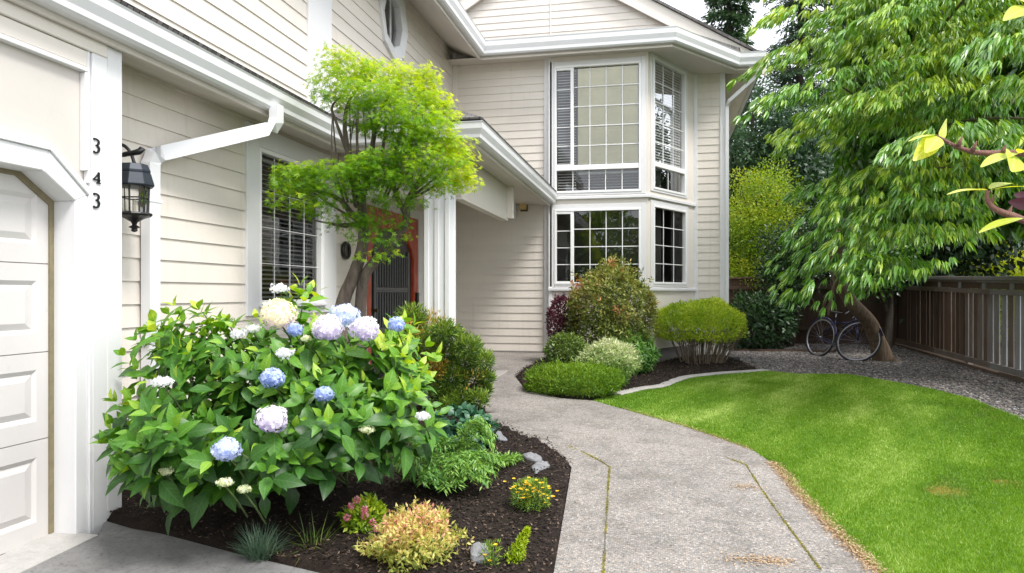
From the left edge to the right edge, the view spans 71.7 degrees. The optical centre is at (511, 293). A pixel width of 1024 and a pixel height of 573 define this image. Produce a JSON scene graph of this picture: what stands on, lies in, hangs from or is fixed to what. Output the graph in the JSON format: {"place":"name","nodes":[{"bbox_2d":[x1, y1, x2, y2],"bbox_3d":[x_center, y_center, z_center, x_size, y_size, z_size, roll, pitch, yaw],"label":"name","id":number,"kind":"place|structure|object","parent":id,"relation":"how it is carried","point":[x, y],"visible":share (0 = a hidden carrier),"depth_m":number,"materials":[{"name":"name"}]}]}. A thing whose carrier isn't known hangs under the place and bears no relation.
{"place":"outdoors","nodes":[
{"label":"outdoors","id":0,"kind":"place"},
{"bbox_2d":[24,521,317,572],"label":"driveway","id":1,"kind":"structure","parent":0,"point":[113,548],"depth_m":4.30,"materials":[{"name":"concrete"}]},
{"bbox_2d":[98,312,1001,562],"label":"ground","id":2,"kind":"structure","parent":0,"point":[693,352],"depth_m":11.42,"materials":[{"name":"soil"}]},
{"bbox_2d":[0,532,98,572],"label":"garage apron","id":3,"kind":"object","parent":2,"relation":"on","point":[33,554],"visible":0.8,"depth_m":4.42,"materials":[{"name":"concrete"}]},
{"bbox_2d":[107,405,570,572],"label":"mulch","id":4,"kind":"object","parent":2,"relation":"on","point":[363,485],"visible":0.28,"depth_m":4.89,"materials":[{"name":"brown soil"}]},
{"bbox_2d":[228,515,294,562],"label":"grass","id":5,"kind":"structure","parent":4,"relation":"on","point":[259,550],"depth_m":4.29,"materials":[{"name":"green plant"}]},
{"bbox_2d":[89,275,451,536],"bbox_3d":[-1.615,0.711,5.070,2.340,1.724,2.729,0,0,-9],"label":"hydrangea","id":6,"kind":"object","parent":4,"relation":"on","point":[281,424],"visible":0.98,"depth_m":4.39,"materials":[{"name":"green plant"}]},
{"bbox_2d":[274,511,351,565],"bbox_3d":[-1.217,1.469,4.391,0.595,0.288,0.632,0,0,12],"label":"grass tuft","id":7,"kind":"object","parent":4,"relation":"on","point":[314,537],"visible":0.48,"depth_m":4.40,"materials":[{"name":"green plant"}]},
{"bbox_2d":[335,492,388,533],"bbox_3d":[-0.970,1.462,4.621,0.349,0.354,0.344,0,0,12],"label":"pink spirea","id":8,"kind":"object","parent":4,"relation":"on","point":[362,511],"visible":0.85,"depth_m":4.54,"materials":[{"name":"green plant"}]},
{"bbox_2d":[263,41,485,372],"bbox_3d":[-1.344,-0.431,6.919,2.158,4.076,1.161,0,0,12],"label":"japanese maple","id":9,"kind":"object","parent":4,"relation":"on","point":[361,186],"visible":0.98,"depth_m":6.80,"materials":[{"name":"green plant"}]},
{"bbox_2d":[353,496,474,572],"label":"gold spirea","id":10,"kind":"object","parent":4,"relation":"on","point":[406,536],"visible":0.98,"depth_m":4.05,"materials":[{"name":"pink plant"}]},
{"bbox_2d":[392,301,497,409],"bbox_3d":[-0.857,0.773,8.335,1.332,1.417,1.371,0,0,12],"label":"dwarf pine","id":11,"kind":"object","parent":4,"relation":"on","point":[445,332],"visible":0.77,"depth_m":8.35,"materials":[{"name":"green plant"}]},
{"bbox_2d":[392,416,523,495],"bbox_3d":[-0.315,1.259,5.603,1.299,0.609,0.886,0,0,-25],"label":"astilbe","id":12,"kind":"object","parent":4,"relation":"on","point":[454,466],"visible":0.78,"depth_m":5.43,"materials":[{"name":"green plant"}]},
{"bbox_2d":[434,401,499,451],"bbox_3d":[-0.445,1.289,6.764,0.688,0.531,0.760,0,0,12],"label":"heuchera","id":13,"kind":"object","parent":4,"relation":"on","point":[472,412],"visible":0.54,"depth_m":6.65,"materials":[{"name":"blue plant"}]},
{"bbox_2d":[470,542,488,563],"bbox_3d":[-0.191,1.525,4.170,0.114,0.086,0.216,0,0,-3],"label":"stone","id":14,"kind":"object","parent":4,"relation":"on","point":[476,548],"visible":0.75,"depth_m":4.11,"materials":[{"name":"grey stone"}]},
{"bbox_2d":[478,538,505,567],"bbox_3d":[-0.119,1.529,4.085,0.158,0.240,0.177,0,0,12],"label":"coreopsis","id":15,"kind":"object","parent":4,"relation":"on","point":[492,559],"visible":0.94,"depth_m":4.07,"materials":[{"name":"green plant"}]},
{"bbox_2d":[493,431,506,441],"bbox_3d":[-0.131,1.431,7.115,0.105,0.063,0.371,0,0,-12],"label":"stone","id":16,"kind":"object","parent":4,"relation":"on","point":[500,437],"visible":0.77,"depth_m":7.00,"materials":[{"name":"grey stone"}]},
{"bbox_2d":[502,526,531,563],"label":"spike plant","id":17,"kind":"object","parent":4,"relation":"on","point":[518,550],"visible":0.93,"depth_m":4.12,"materials":[{"name":"green plant"}]},
{"bbox_2d":[503,476,558,512],"bbox_3d":[0.153,1.456,5.086,0.386,0.330,0.344,0,0,12],"label":"coreopsis","id":18,"kind":"object","parent":4,"relation":"on","point":[530,497],"visible":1,"depth_m":5.04,"materials":[{"name":"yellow plant"}]},
{"bbox_2d":[522,452,541,462],"bbox_3d":[0.189,1.466,6.338,0.148,0.062,0.263,0,0,-19],"label":"stone","id":19,"kind":"object","parent":4,"relation":"on","point":[532,457],"visible":0.93,"depth_m":6.29,"materials":[{"name":"grey stone"}]},
{"bbox_2d":[531,460,549,473],"bbox_3d":[0.242,1.477,6.025,0.163,0.057,0.392,0,0,12],"label":"stone","id":20,"kind":"object","parent":4,"relation":"on","point":[538,465],"visible":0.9,"depth_m":6.02,"materials":[{"name":"grey stone"}]},
{"bbox_2d":[0,0,766,555],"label":"house","id":21,"kind":"structure","parent":2,"relation":"on","point":[600,128],"depth_m":8.11,"materials":[{"name":"paint"}]},
{"bbox_2d":[0,173,47,555],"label":"garage door","id":22,"kind":"structure","parent":21,"relation":"in","point":[23,215],"depth_m":4.51,"materials":[{"name":"paint"}]},
{"bbox_2d":[93,193,99,207],"bbox_3d":[-2.844,-0.636,4.847,0.008,0.104,0.058,0,0,12],"label":"house number","id":23,"kind":"object","parent":21,"relation":"attached to","point":[98,201],"visible":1,"depth_m":4.86,"materials":[{"name":"black metal"}]},
{"bbox_2d":[93,138,99,152],"bbox_3d":[-2.844,-1.011,4.847,0.008,0.104,0.058,0,0,12],"label":"house number","id":24,"kind":"object","parent":21,"relation":"attached to","point":[98,147],"visible":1,"depth_m":4.86,"materials":[{"name":"black metal"}]},
{"bbox_2d":[92,172,100,183],"bbox_3d":[-2.843,-0.795,4.849,0.008,0.080,0.069,0,0,12],"label":"house number","id":25,"kind":"object","parent":21,"relation":"attached to","point":[98,180],"visible":1,"depth_m":4.86,"materials":[{"name":"black metal"}]},
{"bbox_2d":[122,143,154,231],"bbox_3d":[-2.933,-0.815,5.418,0.365,0.688,0.265,0,0,12],"label":"wall lantern","id":26,"kind":"object","parent":21,"relation":"attached to","point":[135,175],"depth_m":5.37,"materials":[{"name":"black metal"}]},
{"bbox_2d":[260,147,322,303],"bbox_3d":[-2.973,-0.719,8.284,0.930,2.027,2.205,0,0,12],"label":"window","id":27,"kind":"structure","parent":21,"relation":"in","point":[291,246],"depth_m":8.91,"materials":[{"name":"glass"}]},
{"bbox_2d":[341,241,350,259],"bbox_3d":[-2.230,-0.581,9.512,0.058,0.250,0.250,0,0,12],"label":"wall plaque","id":28,"kind":"object","parent":21,"relation":"attached to","point":[345,250],"depth_m":9.49,"materials":[{"name":"black metal"}]},
{"bbox_2d":[371,228,410,371],"bbox_3d":[-1.895,0.090,11.338,0.130,2.260,1.804,0,0,12],"label":"front door","id":29,"kind":"structure","parent":21,"relation":"in","point":[391,283],"depth_m":11.24,"materials":[{"name":"black paint"}]},
{"bbox_2d":[378,0,407,60],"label":"octagonal window","id":30,"kind":"structure","parent":21,"relation":"in","point":[393,20],"depth_m":11.57,"materials":[{"name":"white paint"}]},
{"bbox_2d":[519,203,527,211],"bbox_3d":[0.223,-1.783,14.148,0.175,0.260,0.183,0,0,12],"label":"porch lamp","id":31,"kind":"object","parent":21,"relation":"attached to","point":[523,206],"visible":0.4,"depth_m":14.09,"materials":[{"name":"metal"}]},
{"bbox_2d":[554,60,640,193],"bbox_3d":[1.755,-3.235,14.258,2.450,2.876,0.930,0,0,12],"label":"window","id":32,"kind":"structure","parent":21,"relation":"in","point":[596,123],"depth_m":13.90,"materials":[{"name":"glass"}]},
{"bbox_2d":[554,207,660,284],"bbox_3d":[1.755,-0.922,14.258,2.450,1.845,0.930,0,0,12],"label":"window","id":33,"kind":"structure","parent":21,"relation":"in","point":[578,233],"depth_m":14.74,"materials":[{"name":"glass"}]},
{"bbox_2d":[603,57,685,195],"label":"window","id":34,"kind":"structure","parent":21,"relation":"in","point":[669,81],"depth_m":14.26,"materials":[{"name":"glass"}]},
{"bbox_2d":[603,205,686,284],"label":"window","id":35,"kind":"structure","parent":21,"relation":"in","point":[673,245],"depth_m":14.14,"materials":[{"name":"glass"}]},
{"bbox_2d":[515,353,756,398],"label":"mulch","id":36,"kind":"object","parent":2,"relation":"on","point":[660,363],"visible":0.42,"depth_m":12.44,"materials":[{"name":"brown soil"}]},
{"bbox_2d":[544,293,576,360],"bbox_3d":[0.901,0.632,12.689,0.675,1.359,0.617,0,0,12],"label":"barberry","id":37,"kind":"object","parent":36,"relation":"on","point":[558,318],"visible":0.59,"depth_m":12.56,"materials":[{"name":"purple plant"}]},
{"bbox_2d":[543,330,586,368],"bbox_3d":[0.886,0.980,11.718,0.753,0.780,0.809,0,0,12],"label":"box ball","id":38,"kind":"object","parent":36,"relation":"on","point":[566,352],"visible":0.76,"depth_m":11.58,"materials":[{"name":"green plant"}]},
{"bbox_2d":[523,354,624,399],"bbox_3d":[0.859,1.175,9.957,1.480,0.653,1.165,0,0,12],"label":"heather mound","id":39,"kind":"object","parent":36,"relation":"on","point":[578,377],"visible":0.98,"depth_m":9.67,"materials":[{"name":"green plant"}]},
{"bbox_2d":[572,333,643,387],"bbox_3d":[1.462,1.028,10.779,1.124,0.878,0.971,0,0,12],"label":"variegated shrub","id":40,"kind":"object","parent":36,"relation":"on","point":[603,351],"visible":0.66,"depth_m":10.59,"materials":[{"name":"green plant"}]},
{"bbox_2d":[562,253,658,364],"bbox_3d":[1.750,0.332,12.466,1.704,2.166,1.839,0,0,12],"label":"acer bush","id":41,"kind":"object","parent":36,"relation":"on","point":[605,281],"visible":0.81,"depth_m":12.03,"materials":[{"name":"green plant"}]},
{"bbox_2d":[609,325,662,374],"bbox_3d":[2.006,0.990,12.128,1.204,0.977,1.142,0,0,12],"label":"fern shrub","id":42,"kind":"object","parent":36,"relation":"on","point":[645,352],"visible":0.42,"depth_m":11.90,"materials":[{"name":"green plant"}]},
{"bbox_2d":[652,295,750,364],"bbox_3d":[3.594,0.708,13.566,1.882,1.389,1.560,0,0,12],"label":"clipped yew","id":43,"kind":"object","parent":36,"relation":"on","point":[707,313],"visible":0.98,"depth_m":13.21,"materials":[{"name":"green plant"}]},
{"bbox_2d":[434,352,875,572],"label":"walkway","id":44,"kind":"structure","parent":2,"relation":"on","point":[690,512],"depth_m":5.38,"materials":[{"name":"grey concrete"}]},
{"bbox_2d":[563,444,821,572],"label":"moss","id":45,"kind":"object","parent":44,"relation":"on","point":[779,514],"visible":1,"depth_m":5.07,"materials":[{"name":"plant"}]},
{"bbox_2d":[582,451,820,571],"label":"joint","id":46,"kind":"object","parent":44,"relation":"on","point":[678,464],"visible":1,"depth_m":5.03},
{"bbox_2d":[624,407,893,572],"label":"litter","id":47,"kind":"object","parent":44,"relation":"on","point":[827,523],"visible":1,"depth_m":4.72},
{"bbox_2d":[612,369,767,394],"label":"kerb","id":48,"kind":"structure","parent":2,"relation":"on","point":[660,385],"depth_m":11.38,"materials":[{"name":"concrete"}]},
{"bbox_2d":[699,0,767,158],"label":"conifer","id":49,"kind":"object","parent":2,"relation":"on","point":[727,14],"visible":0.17,"depth_m":26.74,"materials":[{"name":"green plant"}]},
{"bbox_2d":[729,156,817,291],"bbox_3d":[6.445,-1.186,18.594,2.767,5.048,2.990,0,0,-36],"label":"smoke bush","id":50,"kind":"object","parent":2,"relation":"on","point":[757,218],"visible":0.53,"depth_m":18.23,"materials":[{"name":"green plant"}]},
{"bbox_2d":[729,74,827,264],"bbox_3d":[7.875,-2.987,23.023,4.803,8.573,4.368,0,0,12],"label":"broadleaf tree","id":51,"kind":"object","parent":2,"relation":"on","point":[748,152],"visible":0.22,"depth_m":22.52,"materials":[{"name":"green plant"}]},
{"bbox_2d":[747,213,831,346],"bbox_3d":[6.644,-0.240,16.703,2.106,3.266,2.144,0,0,12],"label":"bronze tree","id":52,"kind":"object","parent":2,"relation":"on","point":[784,263],"visible":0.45,"depth_m":16.64,"materials":[{"name":"green plant"}]},
{"bbox_2d":[752,0,835,185],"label":"conifer","id":53,"kind":"object","parent":2,"relation":"on","point":[790,75],"visible":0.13,"depth_m":29.84,"materials":[{"name":"green plant"}]},
{"bbox_2d":[730,96,859,278],"bbox_3d":[9.895,-2.524,24.139,7.512,7.639,6.725,0,0,-28],"label":"broadleaf tree","id":54,"kind":"object","parent":2,"relation":"on","point":[804,170],"visible":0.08,"depth_m":22.84,"materials":[{"name":"green plant"}]},
{"bbox_2d":[807,0,857,156],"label":"conifer","id":55,"kind":"object","parent":2,"relation":"on","point":[827,28],"depth_m":31.44,"materials":[{"name":"green plant"}]},
{"bbox_2d":[726,0,1023,361],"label":"drooping tree","id":56,"kind":"object","parent":2,"relation":"on","point":[909,69],"visible":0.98,"depth_m":9.51,"materials":[{"name":"green plant"}]},
{"bbox_2d":[787,117,1023,323],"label":"holly tree","id":57,"kind":"object","parent":2,"relation":"on","point":[986,255],"visible":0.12,"depth_m":15.98,"materials":[{"name":"green plant"}]},
{"bbox_2d":[806,141,1016,273],"bbox_3d":[14.961,-3.771,25.226,10.442,10.153,11.480,0,0,12],"label":"broadleaf tree","id":58,"kind":"object","parent":2,"relation":"on","point":[956,261],"depth_m":22.81,"materials":[{"name":"green plant"}]},
{"bbox_2d":[892,276,1023,382],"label":"fence","id":59,"kind":"object","parent":2,"relation":"on","point":[960,322],"visible":0.82,"depth_m":13.02,"materials":[{"name":"brown wood"}]},
{"bbox_2d":[909,0,1023,232],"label":"young shrub","id":60,"kind":"object","parent":2,"relation":"on","point":[928,145],"visible":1,"depth_m":1.86,"materials":[{"name":"yellow plant"}]},
{"bbox_2d":[958,244,1023,329],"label":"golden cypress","id":61,"kind":"object","parent":2,"relation":"on","point":[994,274],"visible":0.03,"depth_m":18.00,"materials":[{"name":"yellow plant"}]},
{"bbox_2d":[959,241,1023,275],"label":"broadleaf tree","id":62,"kind":"object","parent":2,"relation":"on","point":[1014,259],"visible":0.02,"depth_m":22.56,"materials":[{"name":"green plant"}]},
{"bbox_2d":[963,246,1023,339],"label":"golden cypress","id":63,"kind":"object","parent":2,"relation":"on","point":[1010,271],"visible":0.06,"depth_m":17.51,"materials":[{"name":"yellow plant"}]},
{"bbox_2d":[996,250,1023,316],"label":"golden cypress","id":64,"kind":"object","parent":2,"relation":"on","point":[1015,258],"visible":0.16,"depth_m":17.13,"materials":[{"name":"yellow plant"}]},
{"bbox_2d":[661,0,906,280],"label":"sky","id":65,"kind":"structure","parent":0,"point":[694,8],"materials":[{"name":"white"}]},
{"bbox_2d":[594,370,1023,572],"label":"lawn","id":66,"kind":"structure","parent":0,"point":[957,493],"depth_m":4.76,"materials":[{"name":"plant"}]},
{"bbox_2d":[725,343,1023,416],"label":"gravel","id":67,"kind":"structure","parent":0,"point":[914,368],"depth_m":12.62,"materials":[{"name":"grey gravel"}]},
{"bbox_2d":[734,347,840,351],"bbox_3d":[6.240,1.269,15.687,2.469,0.098,0.644,0,0,-3],"label":"edging board","id":68,"kind":"object","parent":67,"relation":"on","point":[780,350],"visible":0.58,"depth_m":15.70,"materials":[{"name":"grey wood"}]},
{"bbox_2d":[761,277,831,343],"bbox_3d":[6.803,0.386,16.908,1.789,1.648,0.134,0,0,1],"label":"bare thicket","id":69,"kind":"object","parent":67,"relation":"on","point":[817,310],"visible":0.34,"depth_m":16.87,"materials":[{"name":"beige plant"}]},
{"bbox_2d":[742,345,1018,407],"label":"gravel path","id":70,"kind":"structure","parent":0,"point":[947,357],"depth_m":14.05,"materials":[{"name":"grey gravel"}]},
{"bbox_2d":[729,288,801,348],"bbox_3d":[5.661,0.626,16.301,1.782,1.553,1.885,0,0,-22],"label":"rhododendron","id":71,"kind":"object","parent":70,"relation":"on","point":[764,339],"visible":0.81,"depth_m":15.91,"materials":[{"name":"green plant"}]},
{"bbox_2d":[729,277,887,343],"bbox_3d":[7.251,0.405,17.491,4.037,1.645,0.110,0,0,12],"label":"back fence","id":72,"kind":"object","parent":70,"relation":"on","point":[809,317],"visible":0.2,"depth_m":17.39,"materials":[{"name":"brown wood"}]},
{"bbox_2d":[806,311,882,360],"bbox_3d":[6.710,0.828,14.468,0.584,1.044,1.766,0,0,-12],"label":"bicycle","id":73,"kind":"object","parent":70,"relation":"on","point":[855,322],"visible":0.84,"depth_m":14.23,"materials":[{"name":"metal"}]},
{"bbox_2d":[842,237,930,350],"bbox_3d":[7.817,-0.088,14.881,1.717,3.044,1.900,0,0,31],"label":"laurel","id":74,"kind":"object","parent":70,"relation":"on","point":[888,301],"visible":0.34,"depth_m":14.88,"materials":[{"name":"green plant"}]}
]}

